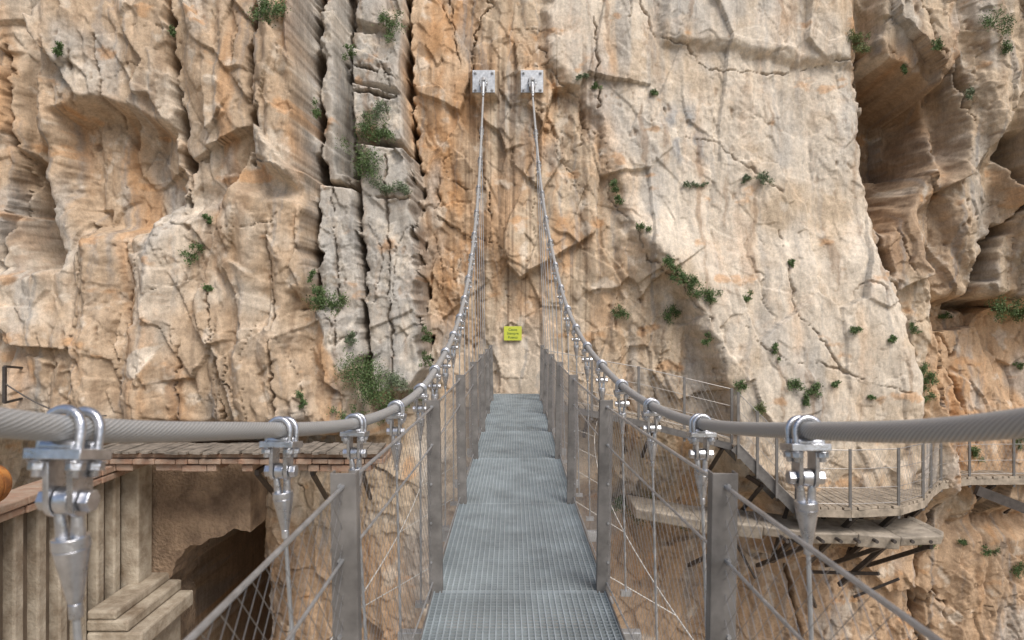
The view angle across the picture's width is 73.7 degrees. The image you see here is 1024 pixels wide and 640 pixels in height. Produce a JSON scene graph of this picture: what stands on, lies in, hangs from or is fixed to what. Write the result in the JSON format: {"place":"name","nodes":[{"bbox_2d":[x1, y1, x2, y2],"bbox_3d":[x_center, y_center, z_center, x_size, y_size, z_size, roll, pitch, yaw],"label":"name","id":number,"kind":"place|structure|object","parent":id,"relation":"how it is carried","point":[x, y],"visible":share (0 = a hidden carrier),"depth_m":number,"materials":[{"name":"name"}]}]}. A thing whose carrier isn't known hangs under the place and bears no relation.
{"place":"outdoors","nodes":[
{"label":"outdoors","id":0,"kind":"place"},
{"bbox_2d":[0,0,1023,639],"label":"limestone cliff","id":1,"kind":"structure","parent":0,"point":[136,140],"depth_m":14.97,"materials":[{"name":"beige stone"}]},
{"bbox_2d":[2,365,106,416],"bbox_3d":[-8.548,1.280,12.418,2.106,0.952,1.018,0,0,24],"label":"safety line bracket","id":2,"kind":"object","parent":1,"relation":"attached to","point":[4,384],"visible":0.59,"depth_m":12.11,"materials":[{"name":"metal"}]},
{"bbox_2d":[51,41,63,56],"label":"shrub","id":3,"kind":"object","parent":1,"relation":"on","point":[58,50],"visible":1,"depth_m":12.60,"materials":[{"name":"green plant"}]},
{"bbox_2d":[167,24,176,36],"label":"shrub","id":4,"kind":"object","parent":1,"relation":"on","point":[172,31],"visible":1,"depth_m":12.96,"materials":[{"name":"green plant"}]},
{"bbox_2d":[178,240,204,266],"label":"shrub","id":5,"kind":"object","parent":1,"relation":"on","point":[194,255],"visible":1,"depth_m":13.02,"materials":[{"name":"green plant"}]},
{"bbox_2d":[0,441,391,639],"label":"old viaduct","id":6,"kind":"object","parent":1,"relation":"on","point":[159,517],"visible":0.82,"depth_m":12.42,"materials":[{"name":"beige concrete"}]},
{"bbox_2d":[0,465,12,501],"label":"rusty pipe","id":7,"kind":"object","parent":6,"relation":"on","point":[6,482],"visible":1,"depth_m":8.84,"materials":[{"name":"metal"}]},
{"bbox_2d":[201,213,212,224],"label":"shrub","id":8,"kind":"object","parent":1,"relation":"on","point":[207,217],"visible":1,"depth_m":13.03,"materials":[{"name":"green plant"}]},
{"bbox_2d":[201,283,213,291],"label":"shrub","id":9,"kind":"object","parent":1,"relation":"on","point":[207,288],"visible":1,"depth_m":12.75,"materials":[{"name":"green plant"}]},
{"bbox_2d":[243,0,290,28],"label":"shrub","id":10,"kind":"object","parent":1,"relation":"on","point":[277,7],"visible":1,"depth_m":12.53,"materials":[{"name":"green plant"}]},
{"bbox_2d":[294,390,307,408],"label":"shrub","id":11,"kind":"object","parent":1,"relation":"on","point":[302,401],"visible":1,"depth_m":12.93,"materials":[{"name":"green plant"}]},
{"bbox_2d":[306,268,316,282],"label":"shrub","id":12,"kind":"object","parent":1,"relation":"on","point":[312,272],"visible":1,"depth_m":12.83,"materials":[{"name":"green plant"}]},
{"bbox_2d":[310,97,320,118],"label":"shrub","id":13,"kind":"object","parent":1,"relation":"on","point":[316,113],"visible":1,"depth_m":13.25,"materials":[{"name":"green plant"}]},
{"bbox_2d":[308,282,329,304],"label":"shrub","id":14,"kind":"object","parent":1,"relation":"on","point":[318,295],"visible":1,"depth_m":12.90,"materials":[{"name":"green plant"}]},
{"bbox_2d":[301,286,338,311],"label":"shrub","id":15,"kind":"object","parent":1,"relation":"on","point":[323,305],"visible":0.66,"depth_m":13.27,"materials":[{"name":"green plant"}]},
{"bbox_2d":[324,292,350,317],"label":"shrub","id":16,"kind":"object","parent":1,"relation":"on","point":[342,299],"visible":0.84,"depth_m":13.52,"materials":[{"name":"green plant"}]},
{"bbox_2d":[341,44,356,60],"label":"shrub","id":17,"kind":"object","parent":1,"relation":"on","point":[350,53],"visible":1,"depth_m":14.11,"materials":[{"name":"green plant"}]},
{"bbox_2d":[326,404,374,423],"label":"shrub","id":18,"kind":"object","parent":1,"relation":"on","point":[343,413],"visible":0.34,"depth_m":13.28,"materials":[{"name":"green plant"}]},
{"bbox_2d":[343,330,358,345],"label":"shrub","id":19,"kind":"object","parent":1,"relation":"on","point":[351,335],"visible":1,"depth_m":13.38,"materials":[{"name":"green plant"}]},
{"bbox_2d":[333,347,386,408],"bbox_3d":[-2.937,1.145,13.098,1.065,1.310,0.798,0,0,0],"label":"shrub","id":20,"kind":"object","parent":1,"relation":"on","point":[360,371],"visible":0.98,"depth_m":13.12,"materials":[{"name":"green plant"}]},
{"bbox_2d":[335,133,386,183],"bbox_3d":[-3.079,-3.262,13.924,1.107,1.062,0.551,0,0,0],"label":"shrub","id":21,"kind":"object","parent":1,"relation":"on","point":[364,165],"visible":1,"depth_m":13.94,"materials":[{"name":"green plant"}]},
{"bbox_2d":[352,111,391,144],"bbox_3d":[-2.907,-4.043,14.236,0.827,0.758,0.526,0,0,0],"label":"shrub","id":22,"kind":"object","parent":1,"relation":"on","point":[366,126],"visible":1,"depth_m":14.23,"materials":[{"name":"green plant"}]},
{"bbox_2d":[359,99,390,120],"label":"shrub","id":23,"kind":"object","parent":1,"relation":"on","point":[379,106],"visible":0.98,"depth_m":14.29,"materials":[{"name":"green plant"}]},
{"bbox_2d":[355,362,402,412],"bbox_3d":[-2.583,1.336,13.290,0.973,1.039,0.722,0,0,0],"label":"shrub","id":24,"kind":"object","parent":1,"relation":"on","point":[377,394],"visible":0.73,"depth_m":13.25,"materials":[{"name":"green plant"}]},
{"bbox_2d":[372,125,395,142],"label":"shrub","id":25,"kind":"object","parent":1,"relation":"on","point":[388,133],"visible":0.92,"depth_m":14.30,"materials":[{"name":"green plant"}]},
{"bbox_2d":[367,176,411,196],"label":"shrub","id":26,"kind":"object","parent":1,"relation":"on","point":[388,188],"visible":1,"depth_m":13.98,"materials":[{"name":"green plant"}]},
{"bbox_2d":[372,6,407,42],"bbox_3d":[-2.662,-6.476,14.956,0.803,0.879,0.464,0,0,0],"label":"shrub","id":27,"kind":"object","parent":1,"relation":"on","point":[391,22],"visible":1,"depth_m":14.94,"materials":[{"name":"green plant"}]},
{"bbox_2d":[375,391,409,425],"bbox_3d":[-2.503,1.851,14.241,0.800,0.714,0.433,0,0,12],"label":"shrub","id":28,"kind":"object","parent":1,"relation":"on","point":[384,405],"visible":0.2,"depth_m":14.28,"materials":[{"name":"green plant"}]},
{"bbox_2d":[377,365,414,395],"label":"shrub","id":29,"kind":"object","parent":1,"relation":"on","point":[393,380],"visible":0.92,"depth_m":13.84,"materials":[{"name":"green plant"}]},
{"bbox_2d":[419,350,433,366],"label":"shrub","id":30,"kind":"object","parent":1,"relation":"on","point":[424,357],"visible":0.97,"depth_m":14.54,"materials":[{"name":"green plant"}]},
{"bbox_2d":[420,324,434,342],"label":"shrub","id":31,"kind":"object","parent":1,"relation":"on","point":[426,338],"visible":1,"depth_m":14.09,"materials":[{"name":"green plant"}]},
{"bbox_2d":[0,70,1023,639],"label":"suspension footbridge","id":32,"kind":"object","parent":1,"relation":"attached to","point":[516,558],"visible":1,"depth_m":3.48,"materials":[{"name":"metal"}]},
{"bbox_2d":[504,326,521,340],"bbox_3d":[0.018,0.302,15.653,0.400,0.320,0.610,0,0,0],"label":"notice sign","id":33,"kind":"object","parent":1,"relation":"attached to","point":[512,333],"visible":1,"depth_m":15.35,"materials":[{"name":"yellow paint"}]},
{"bbox_2d":[477,393,554,418],"bbox_3d":[0.100,1.928,15.268,1.900,0.570,0.650,0,0,0],"label":"concrete landing","id":34,"kind":"object","parent":1,"relation":"on","point":[513,393],"visible":0.02,"depth_m":15.26,"materials":[{"name":"grey concrete"}]},
{"bbox_2d":[575,72,589,80],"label":"shrub","id":35,"kind":"object","parent":1,"relation":"on","point":[581,76],"visible":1,"depth_m":15.12,"materials":[{"name":"green plant"}]},
{"bbox_2d":[590,81,602,89],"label":"shrub","id":36,"kind":"object","parent":1,"relation":"on","point":[595,84],"visible":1,"depth_m":15.21,"materials":[{"name":"green plant"}]},
{"bbox_2d":[609,178,618,194],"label":"shrub","id":37,"kind":"object","parent":1,"relation":"on","point":[613,184],"visible":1,"depth_m":15.03,"materials":[{"name":"green plant"}]},
{"bbox_2d":[611,495,626,516],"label":"shrub","id":38,"kind":"object","parent":1,"relation":"on","point":[618,500],"visible":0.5,"depth_m":15.66,"materials":[{"name":"green plant"}]},
{"bbox_2d":[614,194,625,204],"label":"shrub","id":39,"kind":"object","parent":1,"relation":"on","point":[618,197],"visible":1,"depth_m":15.02,"materials":[{"name":"green plant"}]},
{"bbox_2d":[610,303,630,319],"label":"shrub","id":40,"kind":"object","parent":1,"relation":"on","point":[622,312],"visible":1,"depth_m":15.15,"materials":[{"name":"green plant"}]},
{"bbox_2d":[615,491,660,526],"bbox_3d":[2.983,4.345,15.727,1.238,0.921,0.672,0,0,0],"label":"shrub","id":41,"kind":"object","parent":1,"relation":"on","point":[633,515],"visible":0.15,"depth_m":15.84,"materials":[{"name":"green plant"}]},
{"bbox_2d":[636,220,652,232],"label":"shrub","id":42,"kind":"object","parent":1,"relation":"on","point":[641,226],"visible":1,"depth_m":14.64,"materials":[{"name":"green plant"}]},
{"bbox_2d":[650,89,658,95],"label":"shrub","id":43,"kind":"object","parent":1,"relation":"on","point":[653,91],"visible":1,"depth_m":15.15,"materials":[{"name":"green plant"}]},
{"bbox_2d":[660,255,675,269],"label":"shrub","id":44,"kind":"object","parent":1,"relation":"on","point":[668,261],"visible":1,"depth_m":14.26,"materials":[{"name":"green plant"}]},
{"bbox_2d":[663,304,681,324],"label":"shrub","id":45,"kind":"object","parent":1,"relation":"on","point":[675,311],"visible":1,"depth_m":14.92,"materials":[{"name":"green plant"}]},
{"bbox_2d":[550,350,795,517],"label":"walkway staircase","id":46,"kind":"structure","parent":1,"relation":"attached to","point":[767,483],"depth_m":13.68,"materials":[{"name":"metal"}]},
{"bbox_2d":[668,265,685,282],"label":"shrub","id":47,"kind":"object","parent":1,"relation":"on","point":[672,277],"visible":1,"depth_m":14.34,"materials":[{"name":"green plant"}]},
{"bbox_2d":[677,273,697,287],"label":"shrub","id":48,"kind":"object","parent":1,"relation":"on","point":[693,279],"visible":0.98,"depth_m":14.27,"materials":[{"name":"green plant"}]},
{"bbox_2d":[682,180,708,187],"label":"shrub","id":49,"kind":"object","parent":1,"relation":"on","point":[687,184],"visible":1,"depth_m":14.93,"materials":[{"name":"green plant"}]},
{"bbox_2d":[685,279,709,300],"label":"shrub","id":50,"kind":"object","parent":1,"relation":"on","point":[697,291],"visible":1,"depth_m":14.24,"materials":[{"name":"green plant"}]},
{"bbox_2d":[701,332,713,346],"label":"shrub","id":51,"kind":"object","parent":1,"relation":"on","point":[705,341],"visible":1,"depth_m":14.26,"materials":[{"name":"green plant"}]},
{"bbox_2d":[703,287,722,305],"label":"shrub","id":52,"kind":"object","parent":1,"relation":"on","point":[710,299],"visible":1,"depth_m":14.20,"materials":[{"name":"green plant"}]},
{"bbox_2d":[733,379,748,396],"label":"shrub","id":53,"kind":"object","parent":1,"relation":"on","point":[742,386],"visible":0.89,"depth_m":13.97,"materials":[{"name":"green plant"}]},
{"bbox_2d":[741,173,752,183],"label":"shrub","id":54,"kind":"object","parent":1,"relation":"on","point":[745,177],"visible":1,"depth_m":14.95,"materials":[{"name":"green plant"}]},
{"bbox_2d":[742,290,753,302],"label":"shrub","id":55,"kind":"object","parent":1,"relation":"on","point":[746,299],"visible":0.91,"depth_m":14.44,"materials":[{"name":"green plant"}]},
{"bbox_2d":[753,401,765,418],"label":"shrub","id":56,"kind":"object","parent":1,"relation":"on","point":[760,409],"visible":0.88,"depth_m":13.97,"materials":[{"name":"green plant"}]},
{"bbox_2d":[753,169,774,185],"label":"shrub","id":57,"kind":"object","parent":1,"relation":"on","point":[762,176],"visible":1,"depth_m":14.86,"materials":[{"name":"green plant"}]},
{"bbox_2d":[771,342,780,360],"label":"shrub","id":58,"kind":"object","parent":1,"relation":"on","point":[774,348],"visible":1,"depth_m":14.01,"materials":[{"name":"green plant"}]},
{"bbox_2d":[787,258,795,267],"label":"shrub","id":59,"kind":"object","parent":1,"relation":"on","point":[791,261],"visible":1,"depth_m":14.47,"materials":[{"name":"green plant"}]},
{"bbox_2d":[785,378,804,390],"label":"shrub","id":60,"kind":"object","parent":1,"relation":"on","point":[796,384],"visible":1,"depth_m":13.99,"materials":[{"name":"green plant"}]},
{"bbox_2d":[802,392,810,407],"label":"shrub","id":61,"kind":"object","parent":1,"relation":"on","point":[806,401],"visible":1,"depth_m":14.03,"materials":[{"name":"green plant"}]},
{"bbox_2d":[803,379,824,398],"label":"shrub","id":62,"kind":"object","parent":1,"relation":"on","point":[817,385],"visible":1,"depth_m":14.06,"materials":[{"name":"green plant"}]},
{"bbox_2d":[831,380,841,387],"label":"shrub","id":63,"kind":"object","parent":1,"relation":"on","point":[835,383],"visible":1,"depth_m":14.13,"materials":[{"name":"green plant"}]},
{"bbox_2d":[850,325,862,334],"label":"shrub","id":64,"kind":"object","parent":1,"relation":"on","point":[854,329],"visible":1,"depth_m":14.12,"materials":[{"name":"green plant"}]},
{"bbox_2d":[846,29,870,43],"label":"shrub","id":65,"kind":"object","parent":1,"relation":"on","point":[855,37],"visible":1,"depth_m":15.05,"materials":[{"name":"green plant"}]},
{"bbox_2d":[852,40,871,54],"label":"shrub","id":66,"kind":"object","parent":1,"relation":"on","point":[865,48],"visible":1,"depth_m":15.07,"materials":[{"name":"green plant"}]},
{"bbox_2d":[866,394,876,399],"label":"shrub","id":67,"kind":"object","parent":1,"relation":"on","point":[870,397],"visible":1,"depth_m":14.20,"materials":[{"name":"green plant"}]},
{"bbox_2d":[888,334,898,343],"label":"shrub","id":68,"kind":"object","parent":1,"relation":"on","point":[893,338],"visible":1,"depth_m":14.16,"materials":[{"name":"green plant"}]},
{"bbox_2d":[771,439,1023,562],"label":"timber walkway","id":69,"kind":"structure","parent":1,"relation":"on","point":[851,503],"depth_m":13.95,"materials":[{"name":"wood"}]},
{"bbox_2d":[900,63,908,74],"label":"shrub","id":70,"kind":"object","parent":1,"relation":"on","point":[904,69],"visible":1,"depth_m":14.98,"materials":[{"name":"green plant"}]},
{"bbox_2d":[908,320,921,333],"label":"shrub","id":71,"kind":"object","parent":1,"relation":"on","point":[914,329],"visible":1,"depth_m":15.32,"materials":[{"name":"green plant"}]},
{"bbox_2d":[919,361,930,384],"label":"shrub","id":72,"kind":"object","parent":1,"relation":"on","point":[926,366],"visible":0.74,"depth_m":15.45,"materials":[{"name":"green plant"}]},
{"bbox_2d":[923,371,939,403],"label":"shrub","id":73,"kind":"object","parent":1,"relation":"on","point":[931,376],"visible":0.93,"depth_m":15.30,"materials":[{"name":"green plant"}]},
{"bbox_2d":[930,36,945,50],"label":"shrub","id":74,"kind":"object","parent":1,"relation":"on","point":[938,45],"visible":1,"depth_m":14.50,"materials":[{"name":"green plant"}]},
{"bbox_2d":[938,311,953,320],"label":"shrub","id":75,"kind":"object","parent":1,"relation":"on","point":[944,315],"visible":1,"depth_m":16.92,"materials":[{"name":"green plant"}]},
{"bbox_2d":[956,538,968,545],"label":"shrub","id":76,"kind":"object","parent":1,"relation":"on","point":[963,542],"visible":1,"depth_m":16.01,"materials":[{"name":"green plant"}]},
{"bbox_2d":[963,85,974,100],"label":"shrub","id":77,"kind":"object","parent":1,"relation":"on","point":[969,91],"visible":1,"depth_m":15.12,"materials":[{"name":"green plant"}]},
{"bbox_2d":[967,445,985,462],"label":"shrub","id":78,"kind":"object","parent":1,"relation":"on","point":[974,451],"visible":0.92,"depth_m":16.11,"materials":[{"name":"green plant"}]},
{"bbox_2d":[980,544,1000,556],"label":"shrub","id":79,"kind":"object","parent":1,"relation":"on","point":[990,551],"visible":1,"depth_m":15.89,"materials":[{"name":"green plant"}]},
{"bbox_2d":[979,6,1016,38],"bbox_3d":[10.611,-6.483,14.905,0.815,0.810,0.505,0,0,0],"label":"shrub","id":80,"kind":"object","parent":1,"relation":"on","point":[987,21],"visible":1,"depth_m":14.90,"materials":[{"name":"green plant"}]},
{"bbox_2d":[984,289,1023,323],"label":"shrub","id":81,"kind":"object","parent":1,"relation":"on","point":[1002,309],"visible":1,"depth_m":15.72,"materials":[{"name":"green plant"}]},
{"bbox_2d":[1000,40,1013,54],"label":"shrub","id":82,"kind":"object","parent":1,"relation":"on","point":[1006,46],"visible":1,"depth_m":14.95,"materials":[{"name":"green plant"}]},
{"bbox_2d":[1008,306,1023,323],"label":"shrub","id":83,"kind":"object","parent":1,"relation":"on","point":[1019,316],"visible":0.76,"depth_m":16.53,"materials":[{"name":"green plant"}]},
{"bbox_2d":[1009,561,1023,582],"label":"shrub","id":84,"kind":"object","parent":1,"relation":"on","point":[1017,568],"visible":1,"depth_m":15.99,"materials":[{"name":"green plant"}]},
{"bbox_2d":[1012,361,1023,369],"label":"shrub","id":85,"kind":"object","parent":1,"relation":"on","point":[1020,365],"visible":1,"depth_m":16.70,"materials":[{"name":"green plant"}]},
{"bbox_2d":[1015,438,1023,450],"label":"shrub","id":86,"kind":"object","parent":1,"relation":"on","point":[1019,443],"visible":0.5,"depth_m":15.97,"materials":[{"name":"green plant"}]},
{"bbox_2d":[626,495,943,607],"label":"old concrete path","id":87,"kind":"structure","parent":0,"point":[874,537],"depth_m":13.63,"materials":[{"name":"concrete"}]}
]}

